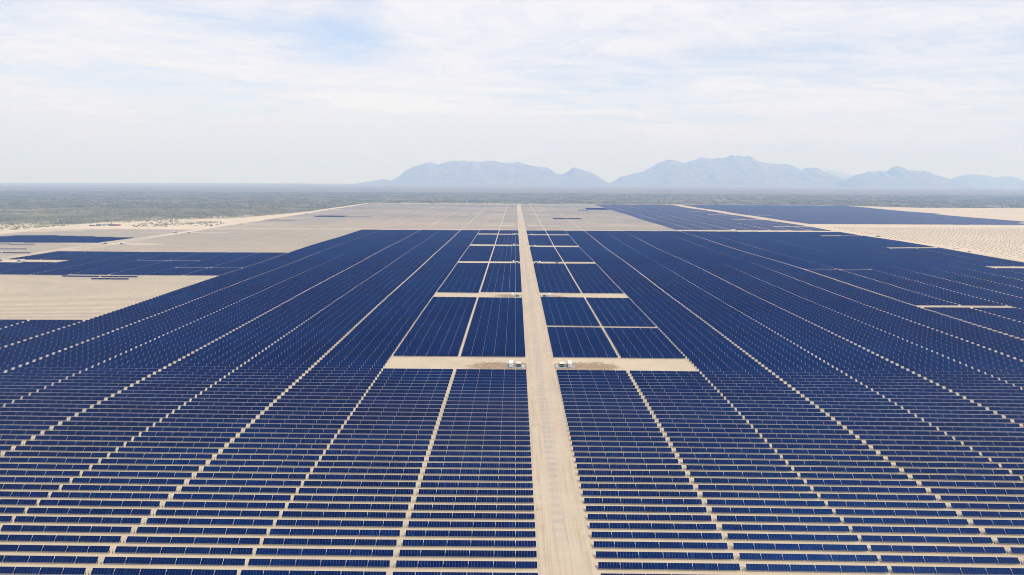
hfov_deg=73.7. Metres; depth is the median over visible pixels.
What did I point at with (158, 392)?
solar tracker
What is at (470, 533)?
solar tracker
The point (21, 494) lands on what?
solar tracker
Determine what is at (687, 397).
solar tracker
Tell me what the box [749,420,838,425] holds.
solar tracker
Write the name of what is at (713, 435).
solar tracker
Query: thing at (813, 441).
solar tracker
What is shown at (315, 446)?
solar tracker
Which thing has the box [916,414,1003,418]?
solar tracker
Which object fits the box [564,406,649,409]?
solar tracker
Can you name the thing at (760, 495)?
solar tracker
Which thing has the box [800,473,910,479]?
solar tracker
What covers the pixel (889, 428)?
solar tracker
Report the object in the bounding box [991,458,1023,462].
solar tracker
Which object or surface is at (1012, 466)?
solar tracker
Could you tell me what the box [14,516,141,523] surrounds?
solar tracker
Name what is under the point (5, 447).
solar tracker
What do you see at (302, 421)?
solar tracker
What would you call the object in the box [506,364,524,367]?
concrete pad
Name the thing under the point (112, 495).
solar tracker
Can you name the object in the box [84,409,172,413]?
solar tracker
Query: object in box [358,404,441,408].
solar tracker
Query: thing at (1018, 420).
solar tracker
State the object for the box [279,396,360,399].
solar tracker
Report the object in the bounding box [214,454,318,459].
solar tracker
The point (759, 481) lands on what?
solar tracker
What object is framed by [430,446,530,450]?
solar tracker
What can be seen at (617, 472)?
solar tracker
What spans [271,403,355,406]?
solar tracker
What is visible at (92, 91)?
sky
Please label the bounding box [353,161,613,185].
mountains
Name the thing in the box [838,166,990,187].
mountains
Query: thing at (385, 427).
solar tracker
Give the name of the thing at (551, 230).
cross road
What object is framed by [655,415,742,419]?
solar tracker
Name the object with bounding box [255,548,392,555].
solar tracker
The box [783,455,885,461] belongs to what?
solar tracker
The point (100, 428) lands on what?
solar tracker
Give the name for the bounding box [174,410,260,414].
solar tracker
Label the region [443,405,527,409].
solar tracker
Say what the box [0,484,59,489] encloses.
solar tracker
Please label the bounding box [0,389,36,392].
solar tracker
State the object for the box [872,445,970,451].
solar tracker
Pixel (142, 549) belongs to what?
solar tracker
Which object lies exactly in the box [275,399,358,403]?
solar tracker
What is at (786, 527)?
solar tracker
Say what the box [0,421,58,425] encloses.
solar tracker
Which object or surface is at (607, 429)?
solar tracker
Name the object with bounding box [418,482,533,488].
solar tracker
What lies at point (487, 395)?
solar tracker
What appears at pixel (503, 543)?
solar tracker
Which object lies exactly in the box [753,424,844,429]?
solar tracker
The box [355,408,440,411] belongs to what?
solar tracker
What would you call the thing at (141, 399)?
solar tracker
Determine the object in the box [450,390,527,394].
solar tracker
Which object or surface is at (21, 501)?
solar tracker
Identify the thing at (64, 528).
solar tracker
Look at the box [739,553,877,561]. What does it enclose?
solar tracker
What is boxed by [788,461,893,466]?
solar tracker
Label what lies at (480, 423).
solar tracker
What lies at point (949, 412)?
solar tracker
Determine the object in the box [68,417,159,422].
solar tracker
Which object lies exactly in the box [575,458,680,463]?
solar tracker
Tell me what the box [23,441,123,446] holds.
solar tracker
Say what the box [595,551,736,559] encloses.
solar tracker
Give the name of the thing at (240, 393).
solar tracker
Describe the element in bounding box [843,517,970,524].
solar tracker
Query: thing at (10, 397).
solar tracker
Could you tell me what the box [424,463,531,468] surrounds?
solar tracker
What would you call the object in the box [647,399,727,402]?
solar tracker
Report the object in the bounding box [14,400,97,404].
solar tracker
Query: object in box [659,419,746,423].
solar tracker
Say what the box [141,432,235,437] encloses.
solar tracker
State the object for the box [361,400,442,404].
solar tracker
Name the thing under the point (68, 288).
bare tracker frames
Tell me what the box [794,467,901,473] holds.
solar tracker
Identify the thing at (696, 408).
solar tracker
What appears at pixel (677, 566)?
solar tracker
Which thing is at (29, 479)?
solar tracker
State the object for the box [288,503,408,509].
solar tracker
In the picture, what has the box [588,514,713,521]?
solar tracker
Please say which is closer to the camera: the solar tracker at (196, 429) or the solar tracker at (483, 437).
the solar tracker at (483, 437)
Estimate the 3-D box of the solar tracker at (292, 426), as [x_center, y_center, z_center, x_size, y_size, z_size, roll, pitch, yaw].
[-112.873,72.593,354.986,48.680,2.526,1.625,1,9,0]
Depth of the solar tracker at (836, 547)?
241.24 m
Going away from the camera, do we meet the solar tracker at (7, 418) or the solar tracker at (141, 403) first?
the solar tracker at (7, 418)
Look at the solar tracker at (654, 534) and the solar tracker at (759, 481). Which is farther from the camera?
the solar tracker at (759, 481)
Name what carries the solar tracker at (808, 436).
on the ground
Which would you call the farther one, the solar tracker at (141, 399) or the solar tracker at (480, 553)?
the solar tracker at (141, 399)
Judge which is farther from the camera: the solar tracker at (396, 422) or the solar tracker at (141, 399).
the solar tracker at (141, 399)
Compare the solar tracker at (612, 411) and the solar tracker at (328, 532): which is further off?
the solar tracker at (612, 411)
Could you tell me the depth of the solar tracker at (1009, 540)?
247.69 m
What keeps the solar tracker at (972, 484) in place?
on the ground
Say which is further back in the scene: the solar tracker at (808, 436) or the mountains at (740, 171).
the mountains at (740, 171)
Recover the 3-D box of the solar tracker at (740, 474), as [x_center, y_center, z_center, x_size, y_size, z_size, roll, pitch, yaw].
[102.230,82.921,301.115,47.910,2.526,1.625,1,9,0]
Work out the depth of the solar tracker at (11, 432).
341.98 m
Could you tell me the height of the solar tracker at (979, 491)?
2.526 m
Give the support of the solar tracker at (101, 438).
on the ground
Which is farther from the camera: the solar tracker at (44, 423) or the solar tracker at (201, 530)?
the solar tracker at (44, 423)
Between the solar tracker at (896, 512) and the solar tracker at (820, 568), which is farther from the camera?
the solar tracker at (896, 512)
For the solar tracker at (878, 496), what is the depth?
280.94 m
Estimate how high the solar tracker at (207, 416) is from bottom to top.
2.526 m
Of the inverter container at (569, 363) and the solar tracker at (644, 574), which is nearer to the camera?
the solar tracker at (644, 574)
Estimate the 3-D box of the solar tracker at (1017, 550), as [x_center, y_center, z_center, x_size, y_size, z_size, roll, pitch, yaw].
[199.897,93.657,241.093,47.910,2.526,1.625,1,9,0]
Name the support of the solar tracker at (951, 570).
on the ground
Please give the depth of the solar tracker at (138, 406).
381.80 m
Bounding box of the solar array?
[0,204,1023,399]
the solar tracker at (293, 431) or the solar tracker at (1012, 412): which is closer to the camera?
the solar tracker at (293, 431)
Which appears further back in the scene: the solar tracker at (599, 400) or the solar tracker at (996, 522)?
the solar tracker at (599, 400)
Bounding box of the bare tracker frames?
[0,203,669,319]
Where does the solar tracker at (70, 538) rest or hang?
on the ground
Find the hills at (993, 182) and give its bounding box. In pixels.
[951,174,1023,187]
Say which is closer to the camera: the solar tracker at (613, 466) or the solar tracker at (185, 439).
the solar tracker at (613, 466)
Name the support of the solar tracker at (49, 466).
on the ground
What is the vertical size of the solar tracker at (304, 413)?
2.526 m
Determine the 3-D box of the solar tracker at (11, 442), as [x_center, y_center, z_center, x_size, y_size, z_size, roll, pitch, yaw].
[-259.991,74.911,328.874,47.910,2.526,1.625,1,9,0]
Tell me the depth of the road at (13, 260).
1624.15 m
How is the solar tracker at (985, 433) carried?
on the ground
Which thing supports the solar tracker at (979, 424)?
on the ground
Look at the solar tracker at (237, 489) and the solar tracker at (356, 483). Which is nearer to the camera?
the solar tracker at (237, 489)
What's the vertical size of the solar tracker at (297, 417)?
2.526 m
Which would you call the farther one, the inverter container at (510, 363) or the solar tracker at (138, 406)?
the inverter container at (510, 363)
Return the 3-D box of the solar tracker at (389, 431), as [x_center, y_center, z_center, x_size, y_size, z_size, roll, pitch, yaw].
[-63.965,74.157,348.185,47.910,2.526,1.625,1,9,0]
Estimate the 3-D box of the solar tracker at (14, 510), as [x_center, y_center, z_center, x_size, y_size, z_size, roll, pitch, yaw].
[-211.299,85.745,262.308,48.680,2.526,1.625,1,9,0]
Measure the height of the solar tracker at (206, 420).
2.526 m
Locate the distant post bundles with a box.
[835,227,1023,257]
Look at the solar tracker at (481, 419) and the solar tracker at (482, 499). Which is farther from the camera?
the solar tracker at (481, 419)
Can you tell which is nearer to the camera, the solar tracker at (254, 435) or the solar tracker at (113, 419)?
the solar tracker at (254, 435)
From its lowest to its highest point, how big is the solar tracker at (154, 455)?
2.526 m
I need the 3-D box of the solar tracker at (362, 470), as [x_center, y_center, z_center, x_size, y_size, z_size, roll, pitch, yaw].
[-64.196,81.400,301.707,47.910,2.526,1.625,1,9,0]
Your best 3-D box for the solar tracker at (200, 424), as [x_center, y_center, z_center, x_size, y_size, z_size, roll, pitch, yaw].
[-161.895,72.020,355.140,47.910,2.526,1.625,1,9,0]
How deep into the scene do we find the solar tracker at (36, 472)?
295.43 m
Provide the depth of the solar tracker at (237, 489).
281.82 m
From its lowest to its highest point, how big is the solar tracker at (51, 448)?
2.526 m
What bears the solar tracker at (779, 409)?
on the ground
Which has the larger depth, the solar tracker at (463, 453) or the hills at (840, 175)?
the hills at (840, 175)
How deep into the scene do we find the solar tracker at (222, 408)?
381.63 m
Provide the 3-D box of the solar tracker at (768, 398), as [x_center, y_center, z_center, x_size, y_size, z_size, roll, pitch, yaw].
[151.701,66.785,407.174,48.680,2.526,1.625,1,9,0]
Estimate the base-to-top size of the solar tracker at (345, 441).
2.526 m
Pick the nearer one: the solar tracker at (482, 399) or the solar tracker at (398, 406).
the solar tracker at (398, 406)
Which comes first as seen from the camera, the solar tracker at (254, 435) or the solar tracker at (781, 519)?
the solar tracker at (781, 519)
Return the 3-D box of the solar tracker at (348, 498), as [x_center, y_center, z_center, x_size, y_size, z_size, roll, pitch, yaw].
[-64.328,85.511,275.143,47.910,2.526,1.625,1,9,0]
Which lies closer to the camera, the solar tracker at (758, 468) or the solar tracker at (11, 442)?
the solar tracker at (758, 468)
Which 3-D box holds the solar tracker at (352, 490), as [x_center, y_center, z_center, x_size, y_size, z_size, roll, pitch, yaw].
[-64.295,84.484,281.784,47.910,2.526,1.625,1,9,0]
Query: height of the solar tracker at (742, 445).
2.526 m
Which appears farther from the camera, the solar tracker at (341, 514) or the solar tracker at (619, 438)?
the solar tracker at (619, 438)
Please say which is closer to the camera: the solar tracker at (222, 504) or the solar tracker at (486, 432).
the solar tracker at (222, 504)
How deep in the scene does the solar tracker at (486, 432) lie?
347.97 m
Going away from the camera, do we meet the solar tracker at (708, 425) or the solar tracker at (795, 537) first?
the solar tracker at (795, 537)
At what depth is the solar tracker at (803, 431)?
353.98 m
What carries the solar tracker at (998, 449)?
on the ground
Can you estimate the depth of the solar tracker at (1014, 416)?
380.25 m
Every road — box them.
[2,204,360,262]
[284,229,834,231]
[517,205,597,574]
[677,205,834,230]
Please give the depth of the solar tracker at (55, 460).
308.69 m
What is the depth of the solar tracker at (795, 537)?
247.89 m
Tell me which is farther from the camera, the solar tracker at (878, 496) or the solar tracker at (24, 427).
the solar tracker at (24, 427)
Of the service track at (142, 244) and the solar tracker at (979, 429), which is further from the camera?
the service track at (142, 244)
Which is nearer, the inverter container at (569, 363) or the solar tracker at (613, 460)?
the solar tracker at (613, 460)
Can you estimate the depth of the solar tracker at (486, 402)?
394.53 m
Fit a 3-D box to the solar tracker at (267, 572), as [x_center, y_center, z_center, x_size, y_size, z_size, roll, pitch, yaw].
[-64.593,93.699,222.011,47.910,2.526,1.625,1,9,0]
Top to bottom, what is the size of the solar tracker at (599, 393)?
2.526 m
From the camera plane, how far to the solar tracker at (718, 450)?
327.57 m
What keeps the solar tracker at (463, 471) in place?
on the ground
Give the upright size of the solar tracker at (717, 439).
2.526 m
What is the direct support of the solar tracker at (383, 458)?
on the ground
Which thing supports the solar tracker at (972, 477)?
on the ground
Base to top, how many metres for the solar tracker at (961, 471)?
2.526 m
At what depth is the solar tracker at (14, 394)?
402.00 m
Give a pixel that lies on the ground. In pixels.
(38, 311)
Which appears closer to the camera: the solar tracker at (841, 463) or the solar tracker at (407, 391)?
the solar tracker at (841, 463)
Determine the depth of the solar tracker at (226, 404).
388.17 m
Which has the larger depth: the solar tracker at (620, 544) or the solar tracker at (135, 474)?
the solar tracker at (135, 474)
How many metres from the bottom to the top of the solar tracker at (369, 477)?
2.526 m
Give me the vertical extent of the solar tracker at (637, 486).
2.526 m
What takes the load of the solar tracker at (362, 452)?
on the ground
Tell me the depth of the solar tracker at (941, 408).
393.44 m
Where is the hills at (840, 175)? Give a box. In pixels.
[825,170,852,178]
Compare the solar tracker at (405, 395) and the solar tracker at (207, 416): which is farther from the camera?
the solar tracker at (405, 395)
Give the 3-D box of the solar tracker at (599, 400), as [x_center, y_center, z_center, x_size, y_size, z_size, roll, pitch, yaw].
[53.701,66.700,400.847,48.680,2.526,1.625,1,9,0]
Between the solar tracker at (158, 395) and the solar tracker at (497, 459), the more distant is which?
the solar tracker at (158, 395)
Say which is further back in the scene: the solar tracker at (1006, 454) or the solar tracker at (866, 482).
the solar tracker at (1006, 454)
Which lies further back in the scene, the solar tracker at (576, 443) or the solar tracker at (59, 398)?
the solar tracker at (59, 398)
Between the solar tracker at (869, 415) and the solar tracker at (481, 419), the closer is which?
the solar tracker at (481, 419)
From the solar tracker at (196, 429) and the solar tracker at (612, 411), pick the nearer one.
the solar tracker at (196, 429)
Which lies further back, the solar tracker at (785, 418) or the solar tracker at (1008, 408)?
the solar tracker at (1008, 408)
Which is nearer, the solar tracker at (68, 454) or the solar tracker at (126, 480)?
the solar tracker at (126, 480)
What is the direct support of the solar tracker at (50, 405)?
on the ground
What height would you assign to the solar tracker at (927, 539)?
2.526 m
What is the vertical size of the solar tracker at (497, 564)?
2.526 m
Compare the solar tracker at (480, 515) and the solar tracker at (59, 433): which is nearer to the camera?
the solar tracker at (480, 515)
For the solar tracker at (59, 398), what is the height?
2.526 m
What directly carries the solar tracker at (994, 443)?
on the ground
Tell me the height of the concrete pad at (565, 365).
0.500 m
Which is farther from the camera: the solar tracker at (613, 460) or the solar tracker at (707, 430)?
the solar tracker at (707, 430)
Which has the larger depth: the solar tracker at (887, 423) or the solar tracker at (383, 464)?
the solar tracker at (887, 423)
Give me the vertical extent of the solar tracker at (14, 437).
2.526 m
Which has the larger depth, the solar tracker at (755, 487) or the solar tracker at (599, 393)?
the solar tracker at (599, 393)
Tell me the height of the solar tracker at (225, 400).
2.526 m
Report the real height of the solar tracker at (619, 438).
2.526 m
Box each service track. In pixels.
[58,243,92,243]
[126,244,158,244]
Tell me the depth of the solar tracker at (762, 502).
274.42 m
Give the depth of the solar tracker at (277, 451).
321.67 m
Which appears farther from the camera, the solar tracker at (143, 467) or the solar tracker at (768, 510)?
the solar tracker at (143, 467)
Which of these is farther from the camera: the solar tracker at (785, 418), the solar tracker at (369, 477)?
the solar tracker at (785, 418)
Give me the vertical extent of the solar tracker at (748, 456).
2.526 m
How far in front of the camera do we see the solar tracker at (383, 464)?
308.22 m
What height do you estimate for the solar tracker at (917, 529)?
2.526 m
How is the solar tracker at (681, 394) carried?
on the ground
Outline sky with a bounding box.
[0,0,1023,182]
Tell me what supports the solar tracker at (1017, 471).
on the ground
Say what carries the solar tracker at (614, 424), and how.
on the ground
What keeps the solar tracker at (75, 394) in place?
on the ground
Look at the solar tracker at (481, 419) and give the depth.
367.68 m
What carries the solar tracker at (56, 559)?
on the ground
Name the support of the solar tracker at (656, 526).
on the ground
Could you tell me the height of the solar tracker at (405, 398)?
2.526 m
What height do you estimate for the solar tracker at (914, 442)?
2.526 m
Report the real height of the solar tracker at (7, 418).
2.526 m
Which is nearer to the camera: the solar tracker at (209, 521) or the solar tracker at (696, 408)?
the solar tracker at (209, 521)
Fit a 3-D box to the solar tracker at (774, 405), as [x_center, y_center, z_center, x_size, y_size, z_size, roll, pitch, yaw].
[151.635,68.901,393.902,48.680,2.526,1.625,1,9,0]
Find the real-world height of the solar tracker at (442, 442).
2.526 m
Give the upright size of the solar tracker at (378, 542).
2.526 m
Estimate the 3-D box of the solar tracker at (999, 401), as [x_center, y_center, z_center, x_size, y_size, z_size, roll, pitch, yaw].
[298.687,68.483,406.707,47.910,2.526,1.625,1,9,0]
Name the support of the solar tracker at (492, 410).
on the ground
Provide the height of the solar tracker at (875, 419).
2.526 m
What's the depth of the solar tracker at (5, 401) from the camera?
388.56 m
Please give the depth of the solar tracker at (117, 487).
281.97 m
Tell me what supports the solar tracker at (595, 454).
on the ground
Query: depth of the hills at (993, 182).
22838.62 m
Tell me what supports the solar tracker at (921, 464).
on the ground
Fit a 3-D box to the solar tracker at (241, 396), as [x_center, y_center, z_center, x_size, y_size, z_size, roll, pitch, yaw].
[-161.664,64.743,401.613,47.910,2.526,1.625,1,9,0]
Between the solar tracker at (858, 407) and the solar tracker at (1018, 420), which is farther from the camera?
the solar tracker at (858, 407)
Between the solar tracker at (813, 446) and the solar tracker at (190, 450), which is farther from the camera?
the solar tracker at (813, 446)
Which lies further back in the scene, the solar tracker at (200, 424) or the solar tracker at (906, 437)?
the solar tracker at (200, 424)
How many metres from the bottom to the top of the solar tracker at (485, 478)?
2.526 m
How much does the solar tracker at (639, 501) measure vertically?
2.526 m
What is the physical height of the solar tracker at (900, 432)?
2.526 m
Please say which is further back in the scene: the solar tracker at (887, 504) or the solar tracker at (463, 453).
the solar tracker at (463, 453)
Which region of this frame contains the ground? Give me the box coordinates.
[0,183,1023,574]
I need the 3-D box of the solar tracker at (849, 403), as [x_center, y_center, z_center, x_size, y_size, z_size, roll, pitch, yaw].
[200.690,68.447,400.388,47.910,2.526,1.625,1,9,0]
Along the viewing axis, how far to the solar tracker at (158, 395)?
401.69 m
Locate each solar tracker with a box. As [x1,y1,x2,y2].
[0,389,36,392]
[0,392,28,395]
[0,396,20,399]
[0,400,12,402]
[0,408,82,412]
[0,412,74,416]
[0,416,66,420]
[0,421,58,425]
[0,425,49,430]
[0,430,40,434]
[0,435,31,439]
[0,440,21,445]
[0,446,11,449]
[0,457,98,463]
[0,464,89,468]
[0,470,79,476]
[0,477,69,483]
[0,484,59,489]
[0,491,48,497]
[0,499,36,505]
[0,507,24,513]
[0,516,12,522]
[0,525,131,532]
[0,534,120,542]
[0,544,109,552]
[0,555,97,563]
[0,566,85,574]
[2,452,107,457]
[5,404,90,407]
[13,446,115,451]
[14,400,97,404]
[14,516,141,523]
[22,396,104,399]
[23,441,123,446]
[27,508,150,515]
[30,393,110,396]
[33,436,131,441]
[38,389,117,393]
[39,500,159,507]
[42,431,138,435]
[50,492,168,498]
[51,426,145,430]
[60,421,153,425]
[61,485,176,491]
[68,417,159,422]
[71,478,184,484]
[76,413,165,417]
[82,471,191,477]
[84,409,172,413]
[88,568,237,574]
[91,405,178,408]
[91,465,199,470]
[100,401,183,404]
[100,459,205,465]
[100,557,244,565]
[108,397,189,401]
[109,453,212,458]
[112,394,194,397]
[112,546,252,554]
[117,447,218,452]
[119,390,199,393]
[123,536,259,544]
[126,442,224,447]
[133,437,229,442]
[133,527,266,534]
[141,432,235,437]
[143,518,273,525]
[148,427,240,432]
[153,509,279,515]
[155,423,245,426]
[161,418,250,423]
[162,501,284,508]
[168,414,255,418]
[170,494,290,500]
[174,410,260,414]
[178,486,296,492]
[180,406,264,409]
[186,402,268,406]
[186,479,301,485]
[191,398,273,401]
[194,473,306,479]
[197,395,276,398]
[201,466,310,471]
[202,391,280,394]
[210,460,314,465]
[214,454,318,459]
[220,449,322,454]
[226,443,326,448]
[232,438,330,443]
[237,433,334,437]
[240,570,385,574]
[243,428,337,433]
[248,424,340,428]
[248,559,389,567]
[253,419,343,424]
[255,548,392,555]
[259,415,346,419]
[262,411,349,415]
[263,538,396,546]
[268,407,352,410]
[269,529,399,536]
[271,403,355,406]
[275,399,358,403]
[276,520,402,527]
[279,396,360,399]
[282,511,406,518]
[285,392,363,395]
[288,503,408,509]
[293,495,410,501]
[298,488,413,494]
[303,481,416,487]
[308,474,417,479]
[313,468,419,472]
[317,462,421,466]
[321,456,423,461]
[326,450,425,455]
[329,445,427,449]
[333,439,429,444]
[336,434,431,438]
[340,430,433,434]
[343,425,433,429]
[346,420,435,424]
[349,416,436,420]
[353,412,438,416]
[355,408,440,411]
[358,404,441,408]
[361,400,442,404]
[363,397,443,400]
[366,393,445,396]
[368,390,445,392]
[393,560,536,568]
[393,572,537,574]
[396,550,536,557]
[399,540,535,547]
[403,530,535,537]
[405,521,534,528]
[408,513,534,519]
[411,504,533,510]
[413,497,533,503]
[416,489,532,495]
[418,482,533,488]
[420,475,531,481]
[422,469,531,474]
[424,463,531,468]
[426,457,530,462]
[428,451,530,456]
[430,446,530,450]
[433,435,529,440]
[433,440,529,445]
[435,431,529,435]
[436,426,529,430]
[438,421,528,425]
[439,417,529,421]
[442,409,528,413]
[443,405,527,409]
[443,413,528,417]
[444,401,528,405]
[447,397,527,401]
[448,394,527,397]
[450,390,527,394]
[561,391,640,394]
[562,395,642,398]
[563,398,644,402]
[563,402,645,405]
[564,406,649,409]
[564,410,651,414]
[565,414,652,417]
[567,418,656,422]
[568,422,656,426]
[569,427,661,431]
[569,432,664,436]
[570,436,667,440]
[571,441,670,446]
[573,447,673,452]
[574,452,676,457]
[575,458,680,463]
[577,464,683,470]
[577,470,687,476]
[580,477,691,482]
[581,483,695,490]
[583,490,699,497]
[583,498,704,504]
[585,506,708,512]
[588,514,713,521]
[589,522,719,529]
[591,532,724,539]
[593,541,730,549]
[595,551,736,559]
[597,562,742,570]
[601,573,700,574]
[643,392,720,395]
[645,396,723,399]
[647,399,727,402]
[648,403,731,406]
[651,407,734,411]
[653,411,738,414]
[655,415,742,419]
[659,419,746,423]
[661,423,750,428]
[664,428,755,432]
[666,433,759,438]
[669,437,764,442]
[673,443,769,447]
[676,448,774,453]
[679,453,779,459]
[682,459,785,465]
[686,465,791,470]
[690,471,797,477]
[694,478,803,484]
[698,485,810,490]
[702,492,817,498]
[707,499,824,506]
[712,507,832,514]
[717,515,840,522]
[722,524,849,532]
[723,393,802,397]
[726,397,807,400]
[727,533,858,541]
[729,400,809,404]
[733,404,815,408]
[733,543,867,551]
[736,408,822,411]
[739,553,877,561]
[740,412,827,416]
[745,416,830,420]
[746,564,888,572]
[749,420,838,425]
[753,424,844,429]
[757,429,850,434]
[762,434,857,439]
[767,439,864,444]
[772,444,870,449]
[777,449,878,455]
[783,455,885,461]
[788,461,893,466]
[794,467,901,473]
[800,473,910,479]
[806,479,919,486]
[809,398,888,401]
[813,486,928,493]
[814,401,894,405]
[819,405,900,408]
[820,494,938,500]
[824,409,907,413]
[828,501,948,508]
[829,413,914,416]
[835,417,921,421]
[835,509,959,516]
[840,421,929,426]
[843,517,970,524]
[847,426,936,430]
[852,430,944,435]
[852,526,982,533]
[859,435,952,440]
[861,535,995,543]
[866,440,961,445]
[870,545,1008,553]
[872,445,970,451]
[880,451,979,456]
[880,555,1022,564]
[887,456,989,462]
[890,399,970,402]
[891,566,1023,574]
[895,462,999,468]
[896,402,979,406]
[903,406,987,410]
[903,468,1009,474]
[910,410,995,414]
[912,475,1020,481]
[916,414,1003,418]
[921,481,1023,487]
[923,418,1012,422]
[930,488,1023,494]
[931,422,1021,427]
[939,427,1023,431]
[940,495,1023,501]
[946,432,1023,436]
[950,503,1023,509]
[954,436,1023,441]
[961,511,1023,517]
[963,441,1023,445]
[972,447,1023,451]
[972,519,1023,525]
[974,400,1023,403]
[981,403,1023,406]
[981,452,1023,457]
[984,528,1023,534]
[989,407,1023,410]
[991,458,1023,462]
[997,411,1023,414]
[997,537,1023,544]
[1001,464,1023,468]
[1005,415,1023,418]
[1010,547,1023,553]
[1012,470,1023,473]
[1014,419,1023,422]
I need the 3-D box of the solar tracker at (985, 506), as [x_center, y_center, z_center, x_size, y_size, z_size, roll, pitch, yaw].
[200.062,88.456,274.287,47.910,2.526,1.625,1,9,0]
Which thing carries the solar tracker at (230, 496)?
on the ground
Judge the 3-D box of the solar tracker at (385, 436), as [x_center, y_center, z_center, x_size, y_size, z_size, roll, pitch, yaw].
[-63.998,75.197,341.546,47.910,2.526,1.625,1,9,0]
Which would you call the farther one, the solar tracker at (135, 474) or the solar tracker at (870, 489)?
the solar tracker at (135, 474)
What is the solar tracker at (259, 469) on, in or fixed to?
on the ground
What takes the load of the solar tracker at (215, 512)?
on the ground
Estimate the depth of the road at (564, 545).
318.39 m
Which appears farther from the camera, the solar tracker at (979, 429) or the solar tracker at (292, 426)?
the solar tracker at (979, 429)
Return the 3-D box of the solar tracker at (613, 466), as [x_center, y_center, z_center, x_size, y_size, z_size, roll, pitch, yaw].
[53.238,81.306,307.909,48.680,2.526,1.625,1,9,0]
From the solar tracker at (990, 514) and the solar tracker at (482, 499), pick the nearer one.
the solar tracker at (990, 514)
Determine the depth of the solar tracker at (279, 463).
308.38 m
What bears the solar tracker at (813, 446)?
on the ground
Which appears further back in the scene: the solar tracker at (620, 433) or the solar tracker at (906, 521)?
the solar tracker at (620, 433)
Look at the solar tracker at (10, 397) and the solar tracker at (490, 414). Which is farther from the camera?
the solar tracker at (10, 397)
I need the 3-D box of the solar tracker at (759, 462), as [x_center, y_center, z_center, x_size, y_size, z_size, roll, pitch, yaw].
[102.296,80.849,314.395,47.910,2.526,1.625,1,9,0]
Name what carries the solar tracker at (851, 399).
on the ground
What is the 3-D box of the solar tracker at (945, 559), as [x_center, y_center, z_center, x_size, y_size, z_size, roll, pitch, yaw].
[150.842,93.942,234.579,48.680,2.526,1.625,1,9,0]
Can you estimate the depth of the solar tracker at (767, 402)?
400.41 m
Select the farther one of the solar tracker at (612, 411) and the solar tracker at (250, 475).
the solar tracker at (612, 411)
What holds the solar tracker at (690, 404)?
on the ground
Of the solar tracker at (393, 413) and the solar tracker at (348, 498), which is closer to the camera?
the solar tracker at (348, 498)
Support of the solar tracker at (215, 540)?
on the ground
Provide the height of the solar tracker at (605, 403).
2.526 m
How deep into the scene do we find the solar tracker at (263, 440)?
334.98 m
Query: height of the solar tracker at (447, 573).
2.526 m
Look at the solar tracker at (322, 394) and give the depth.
407.90 m
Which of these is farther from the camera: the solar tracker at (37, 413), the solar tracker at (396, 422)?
the solar tracker at (37, 413)
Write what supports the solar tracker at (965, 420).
on the ground
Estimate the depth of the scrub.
4118.69 m
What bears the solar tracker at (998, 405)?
on the ground
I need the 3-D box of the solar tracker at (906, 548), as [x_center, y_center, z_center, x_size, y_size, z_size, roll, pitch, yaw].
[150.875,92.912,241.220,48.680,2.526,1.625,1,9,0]
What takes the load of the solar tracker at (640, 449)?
on the ground
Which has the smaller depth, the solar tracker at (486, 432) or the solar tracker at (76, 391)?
the solar tracker at (486, 432)
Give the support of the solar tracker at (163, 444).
on the ground
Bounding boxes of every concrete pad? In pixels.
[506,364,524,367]
[555,364,574,367]
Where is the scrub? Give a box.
[0,191,1023,230]
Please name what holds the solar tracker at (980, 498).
on the ground
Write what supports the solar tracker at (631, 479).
on the ground
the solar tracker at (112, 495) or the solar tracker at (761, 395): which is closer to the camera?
the solar tracker at (112, 495)
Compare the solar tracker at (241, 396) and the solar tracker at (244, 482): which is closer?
the solar tracker at (244, 482)
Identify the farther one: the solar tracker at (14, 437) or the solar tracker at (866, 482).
the solar tracker at (14, 437)
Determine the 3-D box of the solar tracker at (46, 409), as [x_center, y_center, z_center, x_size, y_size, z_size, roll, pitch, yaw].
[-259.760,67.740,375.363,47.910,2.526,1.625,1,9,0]
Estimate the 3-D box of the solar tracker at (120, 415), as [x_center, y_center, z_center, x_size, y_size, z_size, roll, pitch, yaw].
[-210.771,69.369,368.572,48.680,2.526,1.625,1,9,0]
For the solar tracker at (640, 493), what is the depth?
281.23 m
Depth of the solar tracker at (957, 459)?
320.64 m
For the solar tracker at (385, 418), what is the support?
on the ground
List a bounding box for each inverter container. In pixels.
[509,360,512,367]
[567,360,571,367]
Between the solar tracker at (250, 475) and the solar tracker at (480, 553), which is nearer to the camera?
the solar tracker at (480, 553)
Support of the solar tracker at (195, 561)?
on the ground
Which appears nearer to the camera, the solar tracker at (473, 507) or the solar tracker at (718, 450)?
the solar tracker at (473, 507)
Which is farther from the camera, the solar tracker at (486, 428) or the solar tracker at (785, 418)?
the solar tracker at (785, 418)
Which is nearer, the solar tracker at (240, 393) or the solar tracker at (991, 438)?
the solar tracker at (991, 438)
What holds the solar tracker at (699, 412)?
on the ground
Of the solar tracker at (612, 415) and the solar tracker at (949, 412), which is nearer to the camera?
the solar tracker at (612, 415)
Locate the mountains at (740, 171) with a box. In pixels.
[609,155,843,186]
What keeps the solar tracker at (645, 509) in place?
on the ground
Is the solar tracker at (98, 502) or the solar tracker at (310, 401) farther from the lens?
the solar tracker at (310, 401)
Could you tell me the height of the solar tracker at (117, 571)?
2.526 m

